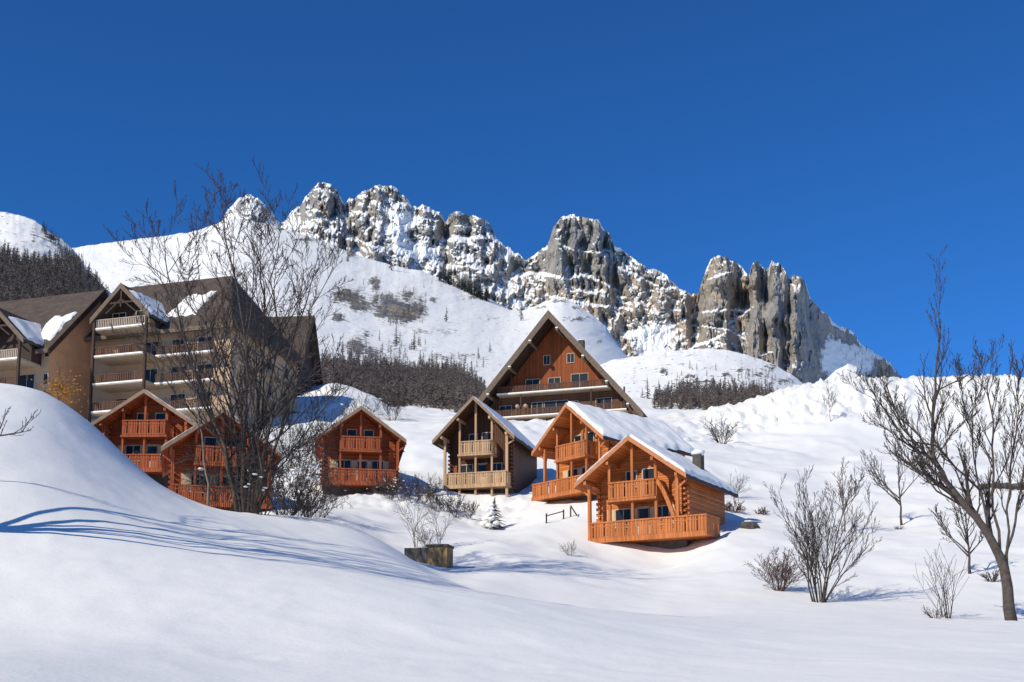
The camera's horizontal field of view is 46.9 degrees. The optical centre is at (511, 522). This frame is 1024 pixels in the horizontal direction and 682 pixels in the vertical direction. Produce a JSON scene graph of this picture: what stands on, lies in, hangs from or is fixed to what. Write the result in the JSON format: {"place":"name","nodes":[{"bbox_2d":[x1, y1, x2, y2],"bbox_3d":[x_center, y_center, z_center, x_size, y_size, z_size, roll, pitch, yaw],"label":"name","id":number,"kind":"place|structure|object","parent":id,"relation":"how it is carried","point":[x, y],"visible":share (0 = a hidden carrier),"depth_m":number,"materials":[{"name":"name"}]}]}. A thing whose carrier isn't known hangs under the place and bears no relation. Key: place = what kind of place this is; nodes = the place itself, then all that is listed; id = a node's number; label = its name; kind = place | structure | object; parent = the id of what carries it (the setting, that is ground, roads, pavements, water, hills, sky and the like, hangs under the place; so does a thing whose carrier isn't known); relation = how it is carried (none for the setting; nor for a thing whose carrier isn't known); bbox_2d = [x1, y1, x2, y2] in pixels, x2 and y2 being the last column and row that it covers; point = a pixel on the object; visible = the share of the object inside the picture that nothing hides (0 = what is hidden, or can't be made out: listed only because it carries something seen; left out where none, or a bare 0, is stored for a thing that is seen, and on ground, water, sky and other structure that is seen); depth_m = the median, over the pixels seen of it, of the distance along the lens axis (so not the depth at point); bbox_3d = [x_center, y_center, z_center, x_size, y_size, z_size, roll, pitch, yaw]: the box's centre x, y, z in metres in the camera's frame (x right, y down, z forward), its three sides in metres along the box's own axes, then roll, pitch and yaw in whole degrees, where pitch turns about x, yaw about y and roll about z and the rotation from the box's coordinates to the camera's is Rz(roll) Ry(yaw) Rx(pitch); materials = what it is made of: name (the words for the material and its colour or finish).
{"place":"outdoors","nodes":[
{"label":"outdoors","id":0,"kind":"place"},
{"bbox_2d":[0,212,110,295],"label":"hill","id":1,"kind":"structure","parent":0,"point":[20,232],"depth_m":602.01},
{"bbox_2d":[0,241,108,301],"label":"larch wood","id":2,"kind":"object","parent":1,"relation":"on","point":[42,273],"visible":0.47,"depth_m":503.16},
{"bbox_2d":[40,220,86,273],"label":"conifer belt","id":3,"kind":"object","parent":1,"relation":"on","point":[49,234],"visible":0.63,"depth_m":609.88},
{"bbox_2d":[72,219,627,386],"bbox_3d":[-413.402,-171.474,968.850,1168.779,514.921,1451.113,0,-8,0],"label":"snow slope","id":4,"kind":"structure","parent":0,"point":[470,326],"depth_m":973.35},
{"bbox_2d":[259,234,483,374],"bbox_3d":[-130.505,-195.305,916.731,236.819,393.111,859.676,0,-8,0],"label":"scattered larches","id":5,"kind":"object","parent":4,"relation":"on","point":[401,346],"visible":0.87,"depth_m":568.18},
{"bbox_2d":[320,348,486,412],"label":"larch wood","id":6,"kind":"object","parent":4,"relation":"on","point":[454,388],"visible":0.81,"depth_m":298.00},
{"bbox_2d":[436,262,490,300],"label":"conifer belt","id":7,"kind":"object","parent":4,"relation":"on","point":[469,288],"visible":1,"depth_m":1232.35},
{"bbox_2d":[0,374,1023,681],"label":"snow ground","id":8,"kind":"structure","parent":0,"point":[116,564],"depth_m":31.07,"materials":[{"name":"snow"}]},
{"bbox_2d":[0,406,40,435],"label":"bare tree","id":9,"kind":"object","parent":8,"relation":"on","point":[5,414],"visible":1,"depth_m":27.93,"materials":[{"name":"grey plant"}]},
{"bbox_2d":[0,290,107,418],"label":"flats","id":10,"kind":"structure","parent":8,"relation":"on","point":[39,336],"depth_m":128.71,"materials":[{"name":"beige paint"}]},
{"bbox_2d":[19,373,34,388],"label":"window","id":11,"kind":"structure","parent":10,"relation":"in","point":[25,380],"depth_m":126.32,"materials":[{"name":"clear glass"}]},
{"bbox_2d":[31,360,96,411],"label":"leafy tree","id":12,"kind":"object","parent":8,"relation":"on","point":[60,389],"visible":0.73,"depth_m":102.33,"materials":[{"name":"orange plant"}]},
{"bbox_2d":[91,389,196,489],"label":"chalet","id":13,"kind":"object","parent":8,"relation":"on","point":[140,428],"visible":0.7,"depth_m":78.41,"materials":[{"name":"wood"}]},
{"bbox_2d":[125,445,141,461],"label":"window","id":14,"kind":"structure","parent":13,"relation":"in","point":[129,449],"depth_m":79.17,"materials":[{"name":"blue glass"}]},
{"bbox_2d":[147,444,158,466],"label":"door","id":15,"kind":"structure","parent":13,"relation":"in","point":[152,448],"depth_m":79.07,"materials":[{"name":"blue glass"}]},
{"bbox_2d":[155,412,165,425],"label":"window","id":16,"kind":"structure","parent":13,"relation":"in","point":[158,416],"depth_m":79.42,"materials":[{"name":"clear glass"}]},
{"bbox_2d":[84,276,307,425],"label":"flats","id":17,"kind":"structure","parent":8,"relation":"on","point":[121,370],"depth_m":129.56,"materials":[{"name":"beige paint"}]},
{"bbox_2d":[112,312,125,325],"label":"window","id":18,"kind":"structure","parent":17,"relation":"in","point":[114,315],"depth_m":130.30,"materials":[{"name":"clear glass"}]},
{"bbox_2d":[146,368,157,382],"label":"window","id":19,"kind":"structure","parent":17,"relation":"in","point":[150,373],"depth_m":129.93,"materials":[{"name":"blue glass"}]},
{"bbox_2d":[147,341,158,354],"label":"window","id":20,"kind":"structure","parent":17,"relation":"in","point":[149,344],"depth_m":130.36,"materials":[{"name":"blue glass"}]},
{"bbox_2d":[170,393,185,407],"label":"window","id":21,"kind":"structure","parent":17,"relation":"in","point":[172,396],"depth_m":128.56,"materials":[{"name":"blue glass"}]},
{"bbox_2d":[197,363,212,377],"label":"window","id":22,"kind":"structure","parent":17,"relation":"in","point":[206,365],"depth_m":127.97,"materials":[{"name":"blue glass"}]},
{"bbox_2d":[198,335,213,349],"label":"window","id":23,"kind":"structure","parent":17,"relation":"in","point":[202,339],"depth_m":128.50,"materials":[{"name":"blue glass"}]},
{"bbox_2d":[182,357,218,505],"bbox_3d":[-11.786,-3.453,43.709,1.658,6.072,0.709,-2,-8,11],"label":"bare sapling","id":24,"kind":"object","parent":8,"relation":"on","point":[201,431],"visible":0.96,"depth_m":43.81,"materials":[{"name":"brown plant"}]},
{"bbox_2d":[160,408,281,511],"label":"chalet","id":25,"kind":"object","parent":8,"relation":"on","point":[173,450],"visible":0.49,"depth_m":67.88,"materials":[{"name":"wood"}]},
{"bbox_2d":[190,473,209,492],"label":"window","id":26,"kind":"structure","parent":25,"relation":"in","point":[191,478],"depth_m":68.29,"materials":[{"name":"blue glass"}]},
{"bbox_2d":[204,436,216,451],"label":"window","id":27,"kind":"structure","parent":25,"relation":"in","point":[210,440],"depth_m":68.76,"materials":[{"name":"blue glass"}]},
{"bbox_2d":[172,438,275,510],"bbox_3d":[-11.402,-1.995,47.151,4.060,3.253,4.437,5,-10,-33],"label":"brush","id":28,"kind":"object","parent":8,"relation":"on","point":[212,478],"visible":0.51,"depth_m":47.08,"materials":[{"name":"brown plant"}]},
{"bbox_2d":[102,157,370,513],"bbox_3d":[-11.002,-7.765,46.444,11.688,15.221,7.172,-4,-9,27],"label":"bare tree","id":29,"kind":"object","parent":8,"relation":"on","point":[262,423],"visible":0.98,"depth_m":45.49,"materials":[{"name":"brown plant"}]},
{"bbox_2d":[224,435,305,514],"bbox_3d":[-9.304,-1.654,44.222,2.992,2.857,4.034,4,-9,-24],"label":"brush","id":30,"kind":"object","parent":8,"relation":"on","point":[261,485],"visible":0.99,"depth_m":43.74,"materials":[{"name":"brown plant"}]},
{"bbox_2d":[217,411,344,515],"bbox_3d":[-9.017,-2.166,46.390,4.880,4.050,4.934,0,-8,0],"label":"brush","id":31,"kind":"object","parent":8,"relation":"on","point":[301,489],"visible":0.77,"depth_m":45.69,"materials":[{"name":"brown plant"}]},
{"bbox_2d":[254,415,322,471],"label":"brush","id":32,"kind":"object","parent":8,"relation":"on","point":[292,436],"visible":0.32,"depth_m":100.30,"materials":[{"name":"brown plant"}]},
{"bbox_2d":[262,480,327,517],"bbox_3d":[-10.821,-0.892,57.027,2.982,2.358,3.400,6,-10,-36],"label":"brush","id":33,"kind":"object","parent":8,"relation":"on","point":[282,512],"visible":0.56,"depth_m":56.58,"materials":[{"name":"brown plant"}]},
{"bbox_2d":[268,315,322,395],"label":"flats","id":34,"kind":"structure","parent":8,"relation":"on","point":[310,362],"depth_m":161.51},
{"bbox_2d":[271,411,320,466],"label":"brush","id":35,"kind":"object","parent":8,"relation":"on","point":[273,435],"visible":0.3,"depth_m":106.50,"materials":[{"name":"brown plant"}]},
{"bbox_2d":[292,491,323,517],"bbox_3d":[-10.412,-0.982,60.942,1.784,1.657,2.360,0,-8,0],"label":"brush","id":36,"kind":"object","parent":8,"relation":"on","point":[311,513],"visible":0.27,"depth_m":60.52,"materials":[{"name":"brown plant"}]},
{"bbox_2d":[282,461,354,517],"bbox_3d":[-10.569,-1.780,62.853,3.377,3.509,5.583,-6,-10,35],"label":"brush","id":37,"kind":"object","parent":8,"relation":"on","point":[331,498],"visible":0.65,"depth_m":63.08,"materials":[{"name":"brown plant"}]},
{"bbox_2d":[306,397,371,427],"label":"brush","id":38,"kind":"object","parent":8,"relation":"on","point":[331,417],"visible":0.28,"depth_m":120.46,"materials":[{"name":"brown plant"}]},
{"bbox_2d":[329,390,380,417],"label":"brush","id":39,"kind":"object","parent":8,"relation":"on","point":[365,401],"visible":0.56,"depth_m":130.65,"materials":[{"name":"grey plant"}]},
{"bbox_2d":[314,406,406,494],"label":"chalet","id":40,"kind":"object","parent":8,"relation":"on","point":[370,444],"visible":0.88,"depth_m":86.76,"materials":[{"name":"wood"}]},
{"bbox_2d":[337,459,351,474],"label":"window","id":41,"kind":"structure","parent":40,"relation":"in","point":[345,463],"depth_m":86.94,"materials":[{"name":"blue glass"}]},
{"bbox_2d":[347,429,356,440],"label":"window","id":42,"kind":"structure","parent":40,"relation":"in","point":[350,432],"depth_m":87.33,"materials":[{"name":"blue glass"}]},
{"bbox_2d":[356,459,366,480],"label":"door","id":43,"kind":"structure","parent":40,"relation":"in","point":[363,464],"depth_m":87.05,"materials":[{"name":"blue glass"}]},
{"bbox_2d":[371,460,383,475],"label":"window","id":44,"kind":"structure","parent":40,"relation":"in","point":[374,463],"depth_m":87.29,"materials":[{"name":"blue glass"}]},
{"bbox_2d":[365,469,392,495],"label":"snowy shrub","id":45,"kind":"object","parent":8,"relation":"on","point":[377,482],"visible":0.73,"depth_m":85.06,"materials":[{"name":"brown plant"}]},
{"bbox_2d":[372,390,408,420],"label":"brush","id":46,"kind":"object","parent":8,"relation":"on","point":[395,409],"visible":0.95,"depth_m":138.43,"materials":[{"name":"grey plant"}]},
{"bbox_2d":[375,471,407,499],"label":"snowy shrub","id":47,"kind":"object","parent":8,"relation":"on","point":[395,488],"visible":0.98,"depth_m":82.77,"materials":[{"name":"brown plant"}]},
{"bbox_2d":[387,469,416,499],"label":"snowy shrub","id":48,"kind":"object","parent":8,"relation":"on","point":[412,485],"visible":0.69,"depth_m":83.88,"materials":[{"name":"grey plant"}]},
{"bbox_2d":[385,482,434,546],"bbox_3d":[-5.209,-0.332,61.032,2.938,3.430,2.356,4,-9,-27],"label":"snowy sapling","id":49,"kind":"object","parent":8,"relation":"on","point":[406,512],"visible":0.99,"depth_m":60.67,"materials":[{"name":"grey plant"}]},
{"bbox_2d":[401,486,424,502],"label":"snowy shrub","id":50,"kind":"object","parent":8,"relation":"on","point":[413,496],"visible":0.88,"depth_m":82.81,"materials":[{"name":"grey plant"}]},
{"bbox_2d":[412,474,442,502],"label":"snowy shrub","id":51,"kind":"object","parent":8,"relation":"on","point":[430,480],"visible":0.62,"depth_m":85.01,"materials":[{"name":"grey plant"}]},
{"bbox_2d":[414,523,442,547],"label":"dry stems","id":52,"kind":"object","parent":8,"relation":"on","point":[425,538],"visible":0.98,"depth_m":60.16,"materials":[{"name":"grey plant"}]},
{"bbox_2d":[404,544,453,567],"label":"stone wall","id":53,"kind":"structure","parent":8,"relation":"on","point":[439,555],"depth_m":52.29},
{"bbox_2d":[417,476,446,509],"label":"snowy shrub","id":54,"kind":"object","parent":8,"relation":"on","point":[433,497],"visible":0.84,"depth_m":81.88,"materials":[{"name":"grey plant"}]},
{"bbox_2d":[417,484,469,543],"bbox_3d":[-3.672,-0.432,61.315,2.904,3.698,2.274,0,-8,0],"label":"snowy sapling","id":55,"kind":"object","parent":8,"relation":"on","point":[443,534],"visible":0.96,"depth_m":61.35,"materials":[{"name":"grey plant"}]},
{"bbox_2d":[435,490,464,512],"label":"snowy shrub","id":56,"kind":"object","parent":8,"relation":"on","point":[441,504],"visible":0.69,"depth_m":82.83,"materials":[{"name":"grey plant"}]},
{"bbox_2d":[441,492,469,517],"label":"snowy shrub","id":57,"kind":"object","parent":8,"relation":"on","point":[451,505],"visible":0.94,"depth_m":80.70,"materials":[{"name":"grey plant"}]},
{"bbox_2d":[459,501,479,517],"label":"snowy shrub","id":58,"kind":"object","parent":8,"relation":"on","point":[469,510],"visible":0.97,"depth_m":80.90,"materials":[{"name":"grey plant"}]},
{"bbox_2d":[432,396,536,496],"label":"chalet","id":59,"kind":"object","parent":8,"relation":"on","point":[488,449],"visible":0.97,"depth_m":90.98,"materials":[{"name":"wood"}]},
{"bbox_2d":[461,464,472,478],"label":"window","id":60,"kind":"structure","parent":59,"relation":"in","point":[466,467],"depth_m":91.59,"materials":[{"name":"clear glass"}]},
{"bbox_2d":[477,463,486,482],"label":"door","id":61,"kind":"structure","parent":59,"relation":"in","point":[482,466],"depth_m":91.19,"materials":[{"name":"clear glass"}]},
{"bbox_2d":[481,432,490,451],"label":"window","id":62,"kind":"structure","parent":59,"relation":"in","point":[485,435],"depth_m":91.45,"materials":[{"name":"blue glass"}]},
{"bbox_2d":[493,462,502,476],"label":"window","id":63,"kind":"structure","parent":59,"relation":"in","point":[498,466],"depth_m":90.85,"materials":[{"name":"blue glass"}]},
{"bbox_2d":[479,498,505,528],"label":"snowy fir","id":64,"kind":"object","parent":8,"relation":"on","point":[493,522],"visible":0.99,"depth_m":76.61,"materials":[{"name":"white"}]},
{"bbox_2d":[478,310,646,420],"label":"lodge","id":65,"kind":"structure","parent":8,"relation":"on","point":[550,368],"depth_m":167.17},
{"bbox_2d":[499,405,511,415],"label":"window","id":66,"kind":"structure","parent":65,"relation":"in","point":[508,407],"depth_m":169.07,"materials":[{"name":"blue glass"}]},
{"bbox_2d":[525,379,539,390],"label":"window","id":67,"kind":"structure","parent":65,"relation":"in","point":[532,382],"depth_m":168.70,"materials":[{"name":"blue glass"}]},
{"bbox_2d":[531,401,542,413],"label":"window","id":68,"kind":"structure","parent":65,"relation":"in","point":[533,404],"depth_m":167.84,"materials":[{"name":"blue glass"}]},
{"bbox_2d":[543,355,549,364],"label":"window","id":69,"kind":"structure","parent":65,"relation":"in","point":[546,358],"depth_m":168.58,"materials":[{"name":"blue glass"}]},
{"bbox_2d":[548,377,560,388],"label":"window","id":70,"kind":"structure","parent":65,"relation":"in","point":[554,379],"depth_m":167.74,"materials":[{"name":"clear glass"}]},
{"bbox_2d":[544,400,567,412],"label":"window","id":71,"kind":"structure","parent":65,"relation":"in","point":[558,402],"depth_m":167.06,"materials":[{"name":"blue glass"}]},
{"bbox_2d":[567,353,574,362],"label":"window","id":72,"kind":"structure","parent":65,"relation":"in","point":[570,356],"depth_m":167.51,"materials":[{"name":"clear glass"}]},
{"bbox_2d":[571,373,588,387],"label":"window","id":73,"kind":"structure","parent":65,"relation":"in","point":[579,376],"depth_m":166.70,"materials":[{"name":"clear glass"}]},
{"bbox_2d":[596,397,611,408],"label":"window","id":74,"kind":"structure","parent":65,"relation":"in","point":[609,399],"depth_m":164.95,"materials":[{"name":"clear glass"}]},
{"bbox_2d":[531,401,693,502],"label":"chalet","id":75,"kind":"object","parent":8,"relation":"on","point":[576,441],"visible":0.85,"depth_m":81.65,"materials":[{"name":"wood"}]},
{"bbox_2d":[567,468,577,485],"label":"window","id":76,"kind":"structure","parent":75,"relation":"in","point":[575,469],"depth_m":82.41,"materials":[{"name":"clear glass"}]},
{"bbox_2d":[588,431,594,452],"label":"window","id":77,"kind":"structure","parent":75,"relation":"in","point":[591,435],"depth_m":81.17,"materials":[{"name":"clear glass"}]},
{"bbox_2d":[574,434,737,548],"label":"chalet","id":78,"kind":"object","parent":8,"relation":"on","point":[648,493],"visible":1,"depth_m":67.64,"materials":[{"name":"wood"}]},
{"bbox_2d":[615,508,630,528],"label":"window","id":79,"kind":"structure","parent":78,"relation":"in","point":[625,513],"depth_m":68.76,"materials":[{"name":"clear glass"}]},
{"bbox_2d":[625,470,637,487],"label":"window","id":80,"kind":"structure","parent":78,"relation":"in","point":[627,473],"depth_m":68.84,"materials":[{"name":"clear glass"}]},
{"bbox_2d":[637,506,649,534],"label":"door","id":81,"kind":"structure","parent":78,"relation":"in","point":[644,510],"depth_m":68.05,"materials":[{"name":"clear glass"}]},
{"bbox_2d":[642,467,653,494],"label":"door","id":82,"kind":"structure","parent":78,"relation":"in","point":[647,473],"depth_m":68.24,"materials":[{"name":"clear glass"}]},
{"bbox_2d":[654,505,669,524],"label":"window","id":83,"kind":"structure","parent":78,"relation":"in","point":[663,510],"depth_m":67.48,"materials":[{"name":"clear glass"}]},
{"bbox_2d":[651,376,777,409],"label":"larch wood","id":84,"kind":"object","parent":8,"relation":"on","point":[705,397],"visible":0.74,"depth_m":291.58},
{"bbox_2d":[701,414,745,443],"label":"thicket","id":85,"kind":"object","parent":8,"relation":"on","point":[713,431],"visible":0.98,"depth_m":129.96,"materials":[{"name":"grey plant"}]},
{"bbox_2d":[725,498,746,512],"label":"shrub","id":86,"kind":"object","parent":8,"relation":"on","point":[727,507],"visible":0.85,"depth_m":77.15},
{"bbox_2d":[728,468,750,497],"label":"shrub","id":87,"kind":"object","parent":8,"relation":"on","point":[739,484],"visible":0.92,"depth_m":85.23,"materials":[{"name":"grey plant"}]},
{"bbox_2d":[739,520,759,528],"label":"boulder","id":88,"kind":"object","parent":8,"relation":"on","point":[747,524],"visible":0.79,"depth_m":68.22,"materials":[{"name":"stone"}]},
{"bbox_2d":[745,546,811,590],"bbox_3d":[10.815,1.844,47.862,2.727,1.908,2.459,0,-8,0],"label":"red bush","id":89,"kind":"object","parent":8,"relation":"on","point":[782,568],"visible":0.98,"depth_m":47.95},
{"bbox_2d":[764,463,881,602],"bbox_3d":[11.779,0.269,45.111,4.121,5.626,4.946,-5,-10,33],"label":"bare bush","id":90,"kind":"object","parent":8,"relation":"on","point":[814,544],"visible":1,"depth_m":44.97,"materials":[{"name":"brown plant"}]},
{"bbox_2d":[822,378,837,420],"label":"bare sapling","id":91,"kind":"object","parent":8,"relation":"on","point":[831,406],"visible":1,"depth_m":146.39,"materials":[{"name":"grey plant"}]},
{"bbox_2d":[825,457,864,531],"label":"bare tree","id":92,"kind":"object","parent":8,"relation":"on","point":[842,490],"visible":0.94,"depth_m":71.07,"materials":[{"name":"brown plant"}]},
{"bbox_2d":[856,431,930,524],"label":"bare tree","id":93,"kind":"object","parent":8,"relation":"on","point":[894,496],"visible":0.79,"depth_m":76.15,"materials":[{"name":"brown plant"}]},
{"bbox_2d":[836,245,1023,620],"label":"bare tree","id":94,"kind":"object","parent":8,"relation":"on","point":[965,503],"visible":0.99,"depth_m":37.53,"materials":[{"name":"brown plant"}]},
{"bbox_2d":[912,563,955,616],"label":"seed heads","id":95,"kind":"object","parent":8,"relation":"on","point":[936,587],"visible":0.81,"depth_m":39.69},
{"bbox_2d":[922,601,953,618],"bbox_3d":[13.724,2.859,38.187,0.850,0.585,0.775,5,-9,-30],"label":"stem tuft","id":96,"kind":"object","parent":8,"relation":"on","point":[936,614],"visible":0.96,"depth_m":38.13,"materials":[{"name":"grey plant"}]},
{"bbox_2d":[922,543,968,618],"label":"stalks","id":97,"kind":"object","parent":8,"relation":"on","point":[944,596],"visible":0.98,"depth_m":38.58,"materials":[{"name":"brown plant"}]},
{"bbox_2d":[929,477,992,573],"bbox_3d":[20.137,0.144,52.584,3.130,4.382,1.989,6,-10,-35],"label":"bare tree","id":98,"kind":"object","parent":8,"relation":"on","point":[966,536],"visible":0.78,"depth_m":52.48,"materials":[{"name":"brown plant"}]},
{"bbox_2d":[977,569,999,581],"bbox_3d":[20.300,2.241,50.103,0.901,0.622,0.895,0,-8,0],"label":"shrub","id":99,"kind":"object","parent":8,"relation":"on","point":[995,576],"visible":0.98,"depth_m":50.02,"materials":[{"name":"grey plant"}]},
{"bbox_2d":[977,482,1023,489],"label":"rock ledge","id":100,"kind":"object","parent":8,"relation":"on","point":[1015,485],"visible":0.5,"depth_m":84.91,"materials":[{"name":"stone"}]},
{"bbox_2d":[0,0,1023,378],"label":"sky","id":101,"kind":"structure","parent":0,"point":[839,144],"materials":[{"name":"blue"}]},
{"bbox_2d":[224,182,902,383],"bbox_3d":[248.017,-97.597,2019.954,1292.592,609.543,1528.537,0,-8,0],"label":"rocky mountain","id":102,"kind":"structure","parent":0,"point":[773,313],"depth_m":1490.62,"materials":[{"name":"stone"}]},
{"bbox_2d":[825,317,901,376],"bbox_3d":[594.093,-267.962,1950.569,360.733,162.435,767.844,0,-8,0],"label":"conifer belt","id":103,"kind":"object","parent":102,"relation":"on","point":[862,354],"visible":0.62,"depth_m":1922.91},
{"bbox_2d":[600,348,802,398],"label":"snowy hill","id":104,"kind":"structure","parent":0,"point":[630,374],"depth_m":420.46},
{"bbox_2d":[676,363,795,388],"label":"scattered scrub","id":105,"kind":"object","parent":104,"relation":"on","point":[748,374],"visible":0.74,"depth_m":382.83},
{"bbox_2d":[825,364,859,380],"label":"snowy knoll","id":106,"kind":"structure","parent":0,"point":[849,367],"depth_m":629.67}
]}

